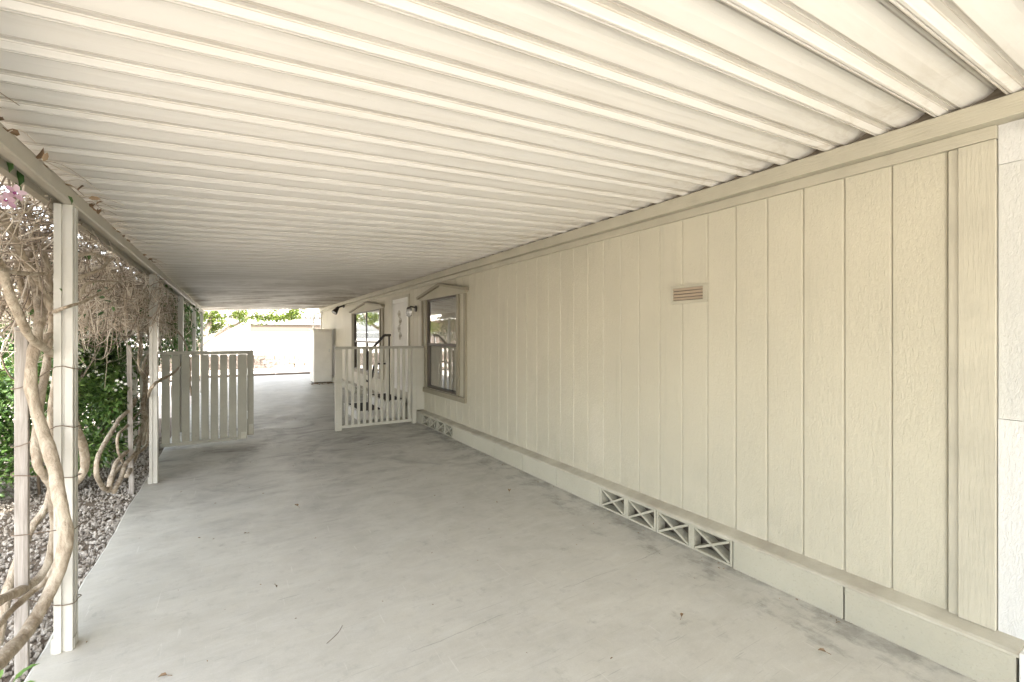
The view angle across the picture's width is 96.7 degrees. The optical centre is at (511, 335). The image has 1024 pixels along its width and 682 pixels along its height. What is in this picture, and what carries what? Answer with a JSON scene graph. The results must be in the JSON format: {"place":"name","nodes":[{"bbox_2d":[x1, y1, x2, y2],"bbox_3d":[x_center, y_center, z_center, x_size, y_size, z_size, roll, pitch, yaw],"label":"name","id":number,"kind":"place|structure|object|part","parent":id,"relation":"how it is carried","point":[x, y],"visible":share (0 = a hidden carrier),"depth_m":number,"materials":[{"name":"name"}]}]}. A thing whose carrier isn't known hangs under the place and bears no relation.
{"place":"outdoors","nodes":[
{"label":"outdoors","id":0,"kind":"place"},
{"bbox_2d":[0,418,171,681],"bbox_3d":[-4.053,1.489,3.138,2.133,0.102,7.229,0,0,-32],"label":"gravel","id":1,"kind":"structure","parent":0,"point":[46,626],"depth_m":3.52,"materials":[{"name":"grey gravel"}]},
{"bbox_2d":[0,663,39,681],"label":"seedling","id":2,"kind":"object","parent":1,"relation":"on","point":[20,673],"visible":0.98,"depth_m":1.84,"materials":[{"name":"green plant"}]},
{"bbox_2d":[14,327,29,677],"bbox_3d":[-2.151,0.805,1.999,0.042,1.690,0.042,0,0,-40],"label":"wooden stake","id":3,"kind":"object","parent":1,"relation":"on","point":[21,505],"visible":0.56,"depth_m":1.98,"materials":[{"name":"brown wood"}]},
{"bbox_2d":[0,381,46,499],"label":"garden shrub","id":4,"kind":"object","parent":1,"relation":"on","point":[2,496],"visible":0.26,"depth_m":3.97,"materials":[{"name":"green plant"}]},
{"bbox_2d":[0,308,142,496],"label":"flowering shrub","id":5,"kind":"object","parent":1,"relation":"on","point":[109,388],"visible":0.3,"depth_m":4.17,"materials":[{"name":"green plant"}]},
{"bbox_2d":[0,290,162,435],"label":"garden shrub","id":6,"kind":"object","parent":1,"relation":"on","point":[144,349],"visible":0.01,"depth_m":5.72,"materials":[{"name":"green plant"}]},
{"bbox_2d":[126,345,133,494],"bbox_3d":[-3.617,0.870,4.314,0.058,1.560,0.042,0,0,-41],"label":"wooden stake","id":7,"kind":"object","parent":1,"relation":"on","point":[130,416],"visible":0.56,"depth_m":4.30,"materials":[{"name":"brown wood"}]},
{"bbox_2d":[124,351,159,456],"bbox_3d":[-4.666,0.844,5.700,0.405,1.312,0.100,0,0,-32],"label":"shrub","id":8,"kind":"object","parent":1,"relation":"on","point":[135,391],"visible":0.12,"depth_m":5.67,"materials":[{"name":"plant"}]},
{"bbox_2d":[133,295,205,432],"bbox_3d":[-7.301,0.372,9.579,1.225,2.271,7.350,0,0,-32],"label":"leafy vine","id":9,"kind":"object","parent":1,"relation":"on","point":[188,337],"visible":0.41,"depth_m":8.53,"materials":[{"name":"green plant"}]},
{"bbox_2d":[3,339,199,424],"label":"ground","id":10,"kind":"structure","parent":0,"point":[160,399],"depth_m":11.03,"materials":[{"name":"white concrete"}]},
{"bbox_2d":[0,186,204,338],"label":"sky","id":11,"kind":"structure","parent":0,"point":[7,207],"materials":[{"name":"white"}]},
{"bbox_2d":[120,344,308,355],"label":"terrace","id":12,"kind":"structure","parent":0,"point":[277,352],"depth_m":24.84,"materials":[{"name":"white concrete"}]},
{"bbox_2d":[128,331,309,355],"bbox_3d":[-15.007,0.370,18.858,12.250,1.160,0.059,0,0,-32],"label":"chain link fence","id":13,"kind":"object","parent":12,"relation":"on","point":[251,347],"visible":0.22,"depth_m":20.94,"materials":[{"name":"grey metal"}]},
{"bbox_2d":[148,367,309,377],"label":"yard","id":14,"kind":"structure","parent":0,"point":[283,370],"depth_m":19.40,"materials":[{"name":"white concrete"}]},
{"bbox_2d":[118,372,309,381],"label":"kerb","id":15,"kind":"structure","parent":14,"relation":"on","point":[266,374],"depth_m":16.82,"materials":[{"name":"white concrete"}]},
{"bbox_2d":[145,309,309,375],"bbox_3d":[-11.189,-0.661,17.559,6.345,4.463,2.869,0,0,-32],"label":"shade tree","id":16,"kind":"object","parent":14,"relation":"on","point":[212,325],"visible":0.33,"depth_m":17.40,"materials":[{"name":"green plant"}]},
{"bbox_2d":[159,354,309,371],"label":"block wall","id":17,"kind":"structure","parent":14,"relation":"on","point":[281,361],"depth_m":20.82,"materials":[{"name":"white concrete"}]},
{"bbox_2d":[204,309,319,350],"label":"white house","id":18,"kind":"structure","parent":0,"point":[305,324],"depth_m":27.39,"materials":[{"name":"tile"}]},
{"bbox_2d":[24,374,976,681],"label":"driveway","id":19,"kind":"structure","parent":0,"point":[492,562],"depth_m":2.65,"materials":[{"name":"concrete"}]},
{"bbox_2d":[160,350,253,447],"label":"gate","id":20,"kind":"structure","parent":19,"relation":"on","point":[245,393],"depth_m":6.05,"materials":[{"name":"paint"}]},
{"bbox_2d":[309,329,332,382],"bbox_3d":[-6.034,0.614,14.374,0.575,1.671,0.850,0,0,-32],"label":"utility cabinet","id":21,"kind":"object","parent":19,"relation":"on","point":[320,355],"visible":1,"depth_m":14.05,"materials":[{"name":"grey"}]},
{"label":"door","id":22,"kind":"part","parent":21,"relation":"part of","materials":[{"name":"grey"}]},
{"bbox_2d":[344,393,401,420],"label":"porch steps","id":23,"kind":"structure","parent":19,"relation":"on","point":[367,412],"depth_m":8.10,"materials":[{"name":"white paint"}]},
{"bbox_2d":[362,334,390,411],"bbox_3d":[-2.340,0.629,7.871,0.488,1.332,0.044,0,0,-32],"label":"handrail","id":24,"kind":"object","parent":23,"relation":"attached to","point":[379,340],"visible":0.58,"depth_m":7.88,"materials":[{"name":"grey metal"}]},
{"bbox_2d":[334,346,423,430],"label":"gate","id":25,"kind":"structure","parent":19,"relation":"on","point":[415,377],"depth_m":7.29,"materials":[{"name":"paint"}]},
{"bbox_2d":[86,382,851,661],"bbox_3d":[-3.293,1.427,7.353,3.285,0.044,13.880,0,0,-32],"label":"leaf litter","id":26,"kind":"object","parent":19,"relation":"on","point":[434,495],"visible":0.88,"depth_m":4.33,"materials":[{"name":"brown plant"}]},
{"bbox_2d":[0,0,1023,654],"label":"carport","id":27,"kind":"object","parent":19,"relation":"on","point":[272,154],"visible":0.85,"depth_m":1.86,"materials":[{"name":"white enamel paint"},{"name":"aluminium"}]},
{"bbox_2d":[10,523,80,535],"bbox_3d":[-2.114,0.875,2.073,0.206,0.054,0.158,0,0,-32],"label":"tie wire","id":28,"kind":"object","parent":27,"relation":"attached to","point":[38,532],"visible":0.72,"depth_m":2.00,"materials":[{"name":"brown"}]},
{"bbox_2d":[10,366,81,389],"bbox_3d":[-2.114,0.183,2.073,0.206,0.097,0.158,0,0,-32],"label":"tie wire","id":29,"kind":"object","parent":27,"relation":"attached to","point":[46,372],"visible":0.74,"depth_m":2.05,"materials":[{"name":"brown"}]},
{"bbox_2d":[10,425,81,447],"bbox_3d":[-2.114,0.444,2.073,0.206,0.076,0.158,0,0,-32],"label":"tie wire","id":30,"kind":"object","parent":27,"relation":"attached to","point":[50,429],"visible":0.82,"depth_m":2.05,"materials":[{"name":"brown"}]},
{"bbox_2d":[10,471,81,477],"bbox_3d":[-2.114,0.625,2.073,0.206,0.074,0.158,0,0,-32],"label":"tie wire","id":31,"kind":"object","parent":27,"relation":"attached to","point":[38,476],"visible":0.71,"depth_m":2.00,"materials":[{"name":"brown"}]},
{"bbox_2d":[16,594,81,605],"bbox_3d":[-2.114,1.180,2.073,0.206,0.124,0.158,0,0,-32],"label":"tie wire","id":32,"kind":"object","parent":27,"relation":"attached to","point":[55,605],"visible":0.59,"depth_m":2.07,"materials":[{"name":"brown"}]},
{"bbox_2d":[0,92,166,670],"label":"climbing vine","id":33,"kind":"object","parent":27,"relation":"attached to","point":[29,254],"visible":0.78,"depth_m":2.06,"materials":[{"name":"brown plant"}]},
{"bbox_2d":[0,250,193,493],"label":"climbing vine","id":34,"kind":"object","parent":27,"relation":"attached to","point":[164,296],"visible":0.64,"depth_m":4.39,"materials":[{"name":"brown plant"}]},
{"bbox_2d":[313,90,1023,681],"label":"mobile home","id":35,"kind":"object","parent":19,"relation":"on","point":[803,378],"visible":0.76,"depth_m":2.59,"materials":[{"name":"beige wood"}]},
{"bbox_2d":[332,305,344,314],"bbox_3d":[-4.925,-0.761,12.905,0.165,0.314,0.361,0,0,42],"label":"flood light","id":36,"kind":"object","parent":35,"relation":"attached to","point":[335,311],"visible":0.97,"depth_m":12.84,"materials":[{"name":"grey metal"}]},
{"bbox_2d":[349,302,384,379],"bbox_3d":[-3.515,0.059,10.970,0.145,1.742,3.150,0,0,-32],"label":"window","id":37,"kind":"structure","parent":35,"relation":"in","point":[368,338],"depth_m":10.99,"materials":[{"name":"clear glass"}]},
{"bbox_2d":[391,294,409,391],"bbox_3d":[-2.149,0.130,8.734,0.122,1.800,1.070,0,0,-32],"label":"door","id":38,"kind":"structure","parent":35,"relation":"in","point":[400,323],"depth_m":8.70,"materials":[{"name":"white paint"}]},
{"bbox_2d":[406,306,416,316],"bbox_3d":[-1.758,-0.435,7.947,0.179,0.200,0.109,0,0,-32],"label":"wall lamp","id":39,"kind":"object","parent":35,"relation":"attached to","point":[409,312],"visible":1,"depth_m":7.90,"materials":[{"name":"grey metal"}]},
{"bbox_2d":[416,283,468,403],"bbox_3d":[-1.083,0.059,7.017,0.145,1.742,1.893,0,0,-32],"label":"window","id":40,"kind":"structure","parent":35,"relation":"in","point":[441,353],"depth_m":7.03,"materials":[{"name":"clear glass"}]}
]}

